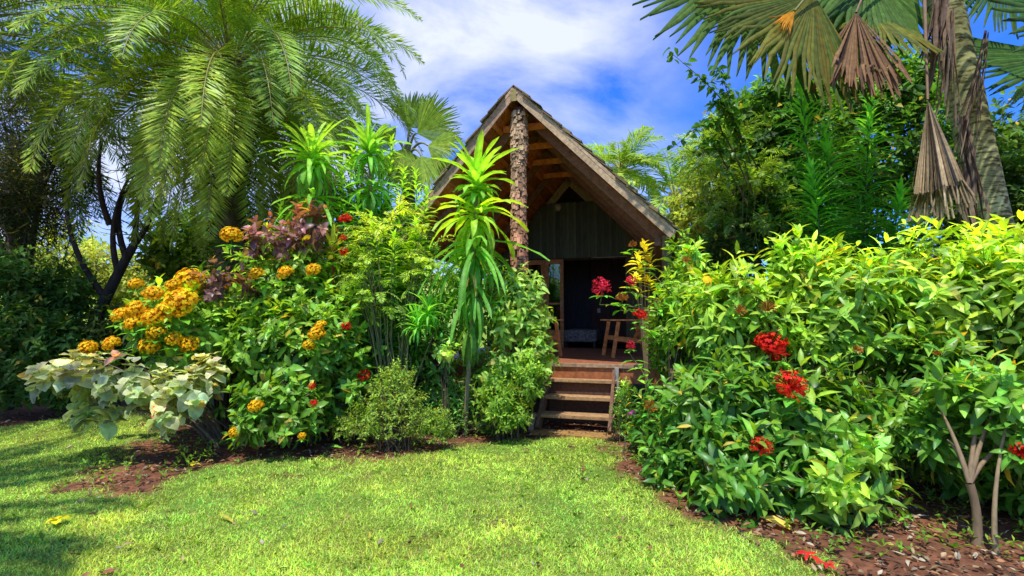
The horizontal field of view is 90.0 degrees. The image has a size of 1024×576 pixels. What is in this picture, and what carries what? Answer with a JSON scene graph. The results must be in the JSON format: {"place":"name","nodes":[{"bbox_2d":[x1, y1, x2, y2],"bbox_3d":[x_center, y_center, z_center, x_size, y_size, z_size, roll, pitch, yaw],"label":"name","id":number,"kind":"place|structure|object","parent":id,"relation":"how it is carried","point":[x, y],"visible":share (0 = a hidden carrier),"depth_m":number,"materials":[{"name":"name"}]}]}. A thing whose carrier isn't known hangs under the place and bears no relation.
{"place":"outdoors","nodes":[
{"label":"outdoors","id":0,"kind":"place"},
{"bbox_2d":[0,276,803,348],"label":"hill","id":1,"kind":"structure","parent":0,"point":[484,336],"depth_m":45.70,"materials":[{"name":"plant"}]},
{"bbox_2d":[0,412,847,575],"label":"grass","id":2,"kind":"structure","parent":0,"point":[256,563],"depth_m":3.87,"materials":[{"name":"green plant"}]},
{"bbox_2d":[45,515,69,524],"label":"fallen flower","id":3,"kind":"object","parent":2,"relation":"on","point":[54,521],"visible":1,"depth_m":3.92,"materials":[{"name":"yellow plant"}]},
{"bbox_2d":[218,514,232,522],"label":"fallen leaf","id":4,"kind":"object","parent":2,"relation":"on","point":[227,517],"visible":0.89,"depth_m":3.98,"materials":[{"name":"yellow plant"}]},
{"bbox_2d":[794,550,821,560],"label":"fallen flower","id":5,"kind":"object","parent":2,"relation":"on","point":[807,555],"visible":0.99,"depth_m":3.35,"materials":[{"name":"red plant"}]},
{"bbox_2d":[815,561,836,568],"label":"fallen flower","id":6,"kind":"object","parent":2,"relation":"on","point":[826,565],"visible":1,"depth_m":3.21,"materials":[{"name":"red plant"}]},
{"bbox_2d":[0,349,1023,575],"bbox_3d":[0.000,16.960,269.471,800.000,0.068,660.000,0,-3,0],"label":"ground","id":7,"kind":"structure","parent":0,"point":[849,552],"depth_m":4.38,"materials":[{"name":"green plant"}]},
{"bbox_2d":[0,38,122,302],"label":"dark tree","id":8,"kind":"object","parent":7,"relation":"on","point":[25,201],"visible":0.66,"depth_m":9.71,"materials":[{"name":"green plant"}]},
{"bbox_2d":[0,236,141,415],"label":"dark bush","id":9,"kind":"object","parent":7,"relation":"on","point":[39,308],"visible":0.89,"depth_m":8.29,"materials":[{"name":"green plant"}]},
{"bbox_2d":[23,127,176,408],"bbox_3d":[-7.423,-0.471,9.416,2.600,5.482,1.949,2,-4,-28],"label":"leaning tree","id":10,"kind":"object","parent":7,"relation":"on","point":[120,266],"visible":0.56,"depth_m":9.36,"materials":[{"name":"brown plant"}]},
{"bbox_2d":[34,215,167,334],"bbox_3d":[-16.217,-0.115,19.567,6.123,5.858,4.621,0,-3,0],"label":"distant tree","id":11,"kind":"object","parent":7,"relation":"on","point":[93,254],"visible":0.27,"depth_m":19.09,"materials":[{"name":"green plant"}]},
{"bbox_2d":[0,0,210,243],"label":"date palm","id":12,"kind":"object","parent":7,"relation":"on","point":[14,5],"visible":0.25,"depth_m":8.25,"materials":[{"name":"green plant"}]},
{"bbox_2d":[47,294,179,406],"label":"dark bush","id":13,"kind":"object","parent":7,"relation":"on","point":[102,330],"visible":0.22,"depth_m":8.67,"materials":[{"name":"green plant"}]},
{"bbox_2d":[16,348,237,448],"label":"variegated shrub","id":14,"kind":"object","parent":7,"relation":"on","point":[184,397],"visible":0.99,"depth_m":5.52,"materials":[{"name":"green plant"}]},
{"bbox_2d":[77,262,283,440],"bbox_3d":[-4.095,0.806,6.717,2.078,2.434,2.104,-2,-4,34],"label":"flowering shrub","id":15,"kind":"object","parent":7,"relation":"on","point":[176,322],"visible":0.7,"depth_m":6.14,"materials":[{"name":"yellow plant"}]},
{"bbox_2d":[0,0,425,410],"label":"date palm","id":16,"kind":"object","parent":7,"relation":"on","point":[222,106],"visible":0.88,"depth_m":8.00,"materials":[{"name":"green plant"}]},
{"bbox_2d":[125,190,310,318],"bbox_3d":[-6.188,0.030,11.607,5.379,4.663,2.984,-1,-4,23],"label":"leafy tree","id":17,"kind":"object","parent":7,"relation":"on","point":[155,261],"visible":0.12,"depth_m":11.39,"materials":[{"name":"green plant"}]},
{"bbox_2d":[187,196,342,436],"bbox_3d":[-3.173,0.404,6.648,1.724,3.220,1.055,0,-3,0],"label":"copper shrub","id":18,"kind":"object","parent":7,"relation":"on","point":[299,227],"visible":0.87,"depth_m":6.54,"materials":[{"name":"purple plant"}]},
{"bbox_2d":[246,222,353,384],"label":"yellowing shrub","id":19,"kind":"object","parent":7,"relation":"on","point":[338,269],"visible":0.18,"depth_m":7.01,"materials":[{"name":"green plant"}]},
{"bbox_2d":[216,213,386,450],"bbox_3d":[-2.752,0.512,6.510,2.268,2.996,2.082,0,-3,0],"label":"flowering shrub","id":20,"kind":"object","parent":7,"relation":"on","point":[323,342],"visible":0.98,"depth_m":6.20,"materials":[{"name":"green plant"}]},
{"bbox_2d":[257,117,366,295],"bbox_3d":[-2.790,-0.195,7.001,1.510,4.488,1.260,0,-3,0],"label":"dracaena","id":21,"kind":"object","parent":7,"relation":"on","point":[313,146],"visible":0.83,"depth_m":7.02,"materials":[{"name":"green plant"}]},
{"bbox_2d":[315,223,353,437],"bbox_3d":[-2.449,0.572,6.859,0.601,2.939,0.534,0,-3,0],"label":"cordyline","id":22,"kind":"object","parent":7,"relation":"on","point":[332,238],"visible":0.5,"depth_m":6.91,"materials":[{"name":"green plant"}]},
{"bbox_2d":[250,154,427,306],"bbox_3d":[-3.779,-0.343,11.329,4.784,5.376,2.582,-1,-4,23],"label":"leafy tree","id":23,"kind":"object","parent":7,"relation":"on","point":[336,210],"visible":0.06,"depth_m":10.98,"materials":[{"name":"green plant"}]},
{"bbox_2d":[268,134,438,428],"bbox_3d":[-2.316,-0.162,7.301,2.616,4.357,1.310,0,-3,0],"label":"oleander","id":24,"kind":"object","parent":7,"relation":"on","point":[393,231],"visible":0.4,"depth_m":7.35,"materials":[{"name":"green plant"}]},
{"bbox_2d":[326,102,412,425],"bbox_3d":[-2.026,-0.219,7.141,1.237,4.552,1.125,-3,-5,44],"label":"dracaena","id":25,"kind":"object","parent":7,"relation":"on","point":[369,140],"visible":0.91,"depth_m":7.25,"materials":[{"name":"green plant"}]},
{"bbox_2d":[323,358,459,452],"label":"fine leaved bush","id":26,"kind":"object","parent":7,"relation":"on","point":[427,419],"visible":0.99,"depth_m":6.05,"materials":[{"name":"green plant"}]},
{"bbox_2d":[327,195,459,436],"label":"feathery shrub","id":27,"kind":"object","parent":7,"relation":"on","point":[366,265],"visible":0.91,"depth_m":6.75,"materials":[{"name":"green plant"}]},
{"bbox_2d":[336,277,464,397],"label":"dark bush","id":28,"kind":"object","parent":7,"relation":"on","point":[459,352],"visible":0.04,"depth_m":8.72,"materials":[{"name":"green plant"}]},
{"bbox_2d":[363,90,463,315],"bbox_3d":[-1.902,-0.914,9.780,1.936,6.354,1.389,1,-3,-9],"label":"fan palm","id":29,"kind":"object","parent":7,"relation":"on","point":[430,117],"visible":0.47,"depth_m":9.82,"materials":[{"name":"green plant"}]},
{"bbox_2d":[384,289,451,439],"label":"grassy clump","id":30,"kind":"object","parent":7,"relation":"on","point":[417,315],"visible":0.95,"depth_m":6.68,"materials":[{"name":"green plant"}]},
{"bbox_2d":[336,219,507,426],"bbox_3d":[-1.339,0.452,7.540,2.952,3.244,1.608,0,-3,0],"label":"green shrub","id":31,"kind":"object","parent":7,"relation":"on","point":[433,380],"visible":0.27,"depth_m":7.36,"materials":[{"name":"green plant"}]},
{"bbox_2d":[432,333,460,441],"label":"green seedling","id":32,"kind":"object","parent":7,"relation":"on","point":[443,353],"visible":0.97,"depth_m":6.74,"materials":[{"name":"green plant"}]},
{"bbox_2d":[421,390,496,437],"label":"fern clump","id":33,"kind":"object","parent":7,"relation":"on","point":[458,418],"visible":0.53,"depth_m":6.87,"materials":[{"name":"green plant"}]},
{"bbox_2d":[417,129,549,436],"bbox_3d":[-0.462,-0.040,6.972,1.789,4.178,1.779,2,-4,-34],"label":"dracaena","id":34,"kind":"object","parent":7,"relation":"on","point":[471,292],"visible":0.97,"depth_m":6.88,"materials":[{"name":"green plant"}]},
{"bbox_2d":[469,346,551,441],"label":"pale shrub","id":35,"kind":"object","parent":7,"relation":"on","point":[498,411],"visible":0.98,"depth_m":6.48,"materials":[{"name":"green plant"}]},
{"bbox_2d":[0,400,1023,575],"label":"ground cover","id":36,"kind":"object","parent":7,"relation":"on","point":[820,530],"visible":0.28,"depth_m":4.22,"materials":[{"name":"green plant"}]},
{"bbox_2d":[0,412,1023,575],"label":"leaf litter","id":37,"kind":"object","parent":7,"relation":"on","point":[851,563],"visible":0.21,"depth_m":4.02,"materials":[{"name":"plant"}]},
{"bbox_2d":[472,262,560,436],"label":"pale shrub","id":38,"kind":"object","parent":7,"relation":"on","point":[521,323],"visible":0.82,"depth_m":6.93,"materials":[{"name":"green plant"}]},
{"bbox_2d":[396,85,679,439],"bbox_3d":[1.406,-0.256,11.853,4.510,5.227,9.731,-1,-3,16],"label":"cabin","id":39,"kind":"object","parent":7,"relation":"on","point":[587,216],"visible":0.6,"depth_m":9.26,"materials":[{"name":"brown wood"}]},
{"bbox_2d":[505,319,563,355],"bbox_3d":[0.364,0.758,9.637,0.987,1.041,0.720,-3,-5,44],"label":"armchair","id":40,"kind":"object","parent":39,"relation":"on","point":[556,337],"visible":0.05,"depth_m":9.54,"materials":[{"name":"brown wood"}]},
{"bbox_2d":[528,260,544,307],"bbox_3d":[0.462,0.373,12.293,0.680,2.085,0.070,-1,-3,16],"label":"door","id":41,"kind":"structure","parent":39,"relation":"in","point":[530,262],"depth_m":12.26,"materials":[{"name":"brown wood"}]},
{"bbox_2d":[545,259,563,347],"bbox_3d":[1.003,0.362,12.112,0.440,2.085,0.070,-1,-3,16],"label":"door","id":42,"kind":"structure","parent":39,"relation":"in","point":[555,261],"depth_m":12.09,"materials":[{"name":"brown wood"}]},
{"bbox_2d":[564,329,601,346],"bbox_3d":[1.841,1.271,13.165,0.820,0.420,1.300,-1,-3,16],"label":"bed","id":43,"kind":"object","parent":39,"relation":"on","point":[594,336],"visible":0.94,"depth_m":12.57,"materials":[{"name":"fabric"}]},
{"bbox_2d":[600,301,662,357],"bbox_3d":[2.218,0.750,9.499,0.987,1.041,0.720,0,-3,-5],"label":"armchair","id":44,"kind":"object","parent":39,"relation":"on","point":[615,337],"visible":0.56,"depth_m":9.23,"materials":[{"name":"brown wood"}]},
{"bbox_2d":[606,377,638,441],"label":"stairside weed","id":45,"kind":"object","parent":7,"relation":"on","point":[620,395],"visible":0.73,"depth_m":6.58,"materials":[{"name":"green plant"}]},
{"bbox_2d":[583,123,671,195],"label":"coconut palm","id":46,"kind":"object","parent":7,"relation":"on","point":[622,157],"visible":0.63,"depth_m":14.77,"materials":[{"name":"green plant"}]},
{"bbox_2d":[623,410,638,454],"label":"lantana","id":47,"kind":"object","parent":7,"relation":"on","point":[630,427],"visible":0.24,"depth_m":6.06,"materials":[{"name":"green plant"}]},
{"bbox_2d":[620,239,661,390],"bbox_3d":[1.825,0.652,7.178,0.678,2.716,0.515,0,-3,0],"label":"croton","id":48,"kind":"object","parent":7,"relation":"on","point":[648,258],"visible":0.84,"depth_m":7.22,"materials":[{"name":"yellow plant"}]},
{"bbox_2d":[590,228,725,490],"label":"flowering shrub","id":49,"kind":"object","parent":7,"relation":"on","point":[664,336],"visible":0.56,"depth_m":6.06,"materials":[{"name":"green plant"}]},
{"bbox_2d":[619,140,714,264],"bbox_3d":[4.713,-0.769,14.522,3.853,6.600,4.112,0,-3,0],"label":"coconut palm","id":50,"kind":"object","parent":7,"relation":"on","point":[668,180],"visible":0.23,"depth_m":14.32,"materials":[{"name":"green plant"}]},
{"bbox_2d":[665,112,804,383],"bbox_3d":[3.713,-0.425,8.504,2.113,5.020,2.128,-2,-4,28],"label":"feathery shrub","id":51,"kind":"object","parent":7,"relation":"on","point":[705,171],"visible":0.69,"depth_m":8.35,"materials":[{"name":"green plant"}]},
{"bbox_2d":[663,47,757,204],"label":"climbing vine","id":52,"kind":"object","parent":51,"relation":"attached to","point":[730,114],"visible":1,"depth_m":7.53,"materials":[{"name":"green plant"}]},
{"bbox_2d":[658,138,811,275],"bbox_3d":[4.649,-0.590,10.459,3.302,5.768,2.604,0,-3,0],"label":"leafy tree","id":53,"kind":"object","parent":7,"relation":"on","point":[681,215],"visible":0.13,"depth_m":10.48,"materials":[{"name":"green plant"}]},
{"bbox_2d":[643,222,933,537],"bbox_3d":[2.767,0.696,5.016,3.055,2.862,2.649,0,-3,0],"label":"flowering shrub","id":54,"kind":"object","parent":7,"relation":"on","point":[789,412],"visible":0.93,"depth_m":4.71,"materials":[{"name":"green plant"}]},
{"bbox_2d":[705,411,893,528],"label":"flowering shrub","id":55,"kind":"object","parent":7,"relation":"on","point":[868,451],"visible":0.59,"depth_m":3.83,"materials":[{"name":"green plant"}]},
{"bbox_2d":[685,37,956,262],"bbox_3d":[5.952,-1.347,9.432,5.379,7.165,2.607,1,-3,-12],"label":"leafy tree","id":56,"kind":"object","parent":7,"relation":"on","point":[905,108],"visible":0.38,"depth_m":9.04,"materials":[{"name":"green plant"}]},
{"bbox_2d":[632,0,1023,364],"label":"fan palm","id":57,"kind":"object","parent":7,"relation":"on","point":[828,41],"visible":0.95,"depth_m":5.91,"materials":[{"name":"green plant"}]},
{"bbox_2d":[672,192,1023,410],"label":"hedge tree","id":58,"kind":"object","parent":7,"relation":"on","point":[715,239],"visible":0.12,"depth_m":8.21,"materials":[{"name":"green plant"}]},
{"bbox_2d":[766,73,937,411],"bbox_3d":[4.710,-0.555,7.177,2.496,5.134,1.371,1,-3,-20],"label":"tall shrub","id":59,"kind":"object","parent":7,"relation":"on","point":[809,182],"visible":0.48,"depth_m":7.12,"materials":[{"name":"green plant"}]},
{"bbox_2d":[784,196,940,398],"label":"young shrub","id":60,"kind":"object","parent":7,"relation":"on","point":[861,207],"visible":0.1,"depth_m":7.35,"materials":[{"name":"green plant"}]},
{"bbox_2d":[853,210,1023,506],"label":"flowering shrub","id":61,"kind":"object","parent":7,"relation":"on","point":[973,311],"visible":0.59,"depth_m":4.68,"materials":[{"name":"green plant"}]},
{"bbox_2d":[901,349,1023,556],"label":"flowering shrub","id":62,"kind":"object","parent":7,"relation":"on","point":[989,399],"visible":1,"depth_m":3.81,"materials":[{"name":"green plant"}]},
{"bbox_2d":[903,86,1023,242],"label":"leafy tree","id":63,"kind":"object","parent":7,"relation":"on","point":[1010,140],"visible":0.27,"depth_m":8.15,"materials":[{"name":"green plant"}]},
{"bbox_2d":[0,0,1023,278],"label":"sky","id":64,"kind":"structure","parent":0,"point":[599,70],"materials":[{"name":"blue"}]},
{"bbox_2d":[553,308,559,318],"bbox_3d":[1.114,0.983,12.770,0.240,0.950,0.240,-1,-3,16],"label":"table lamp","id":65,"kind":"object","parent":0,"point":[556,311],"visible":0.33,"depth_m":12.72,"materials":[{"name":"brown"}]}
]}

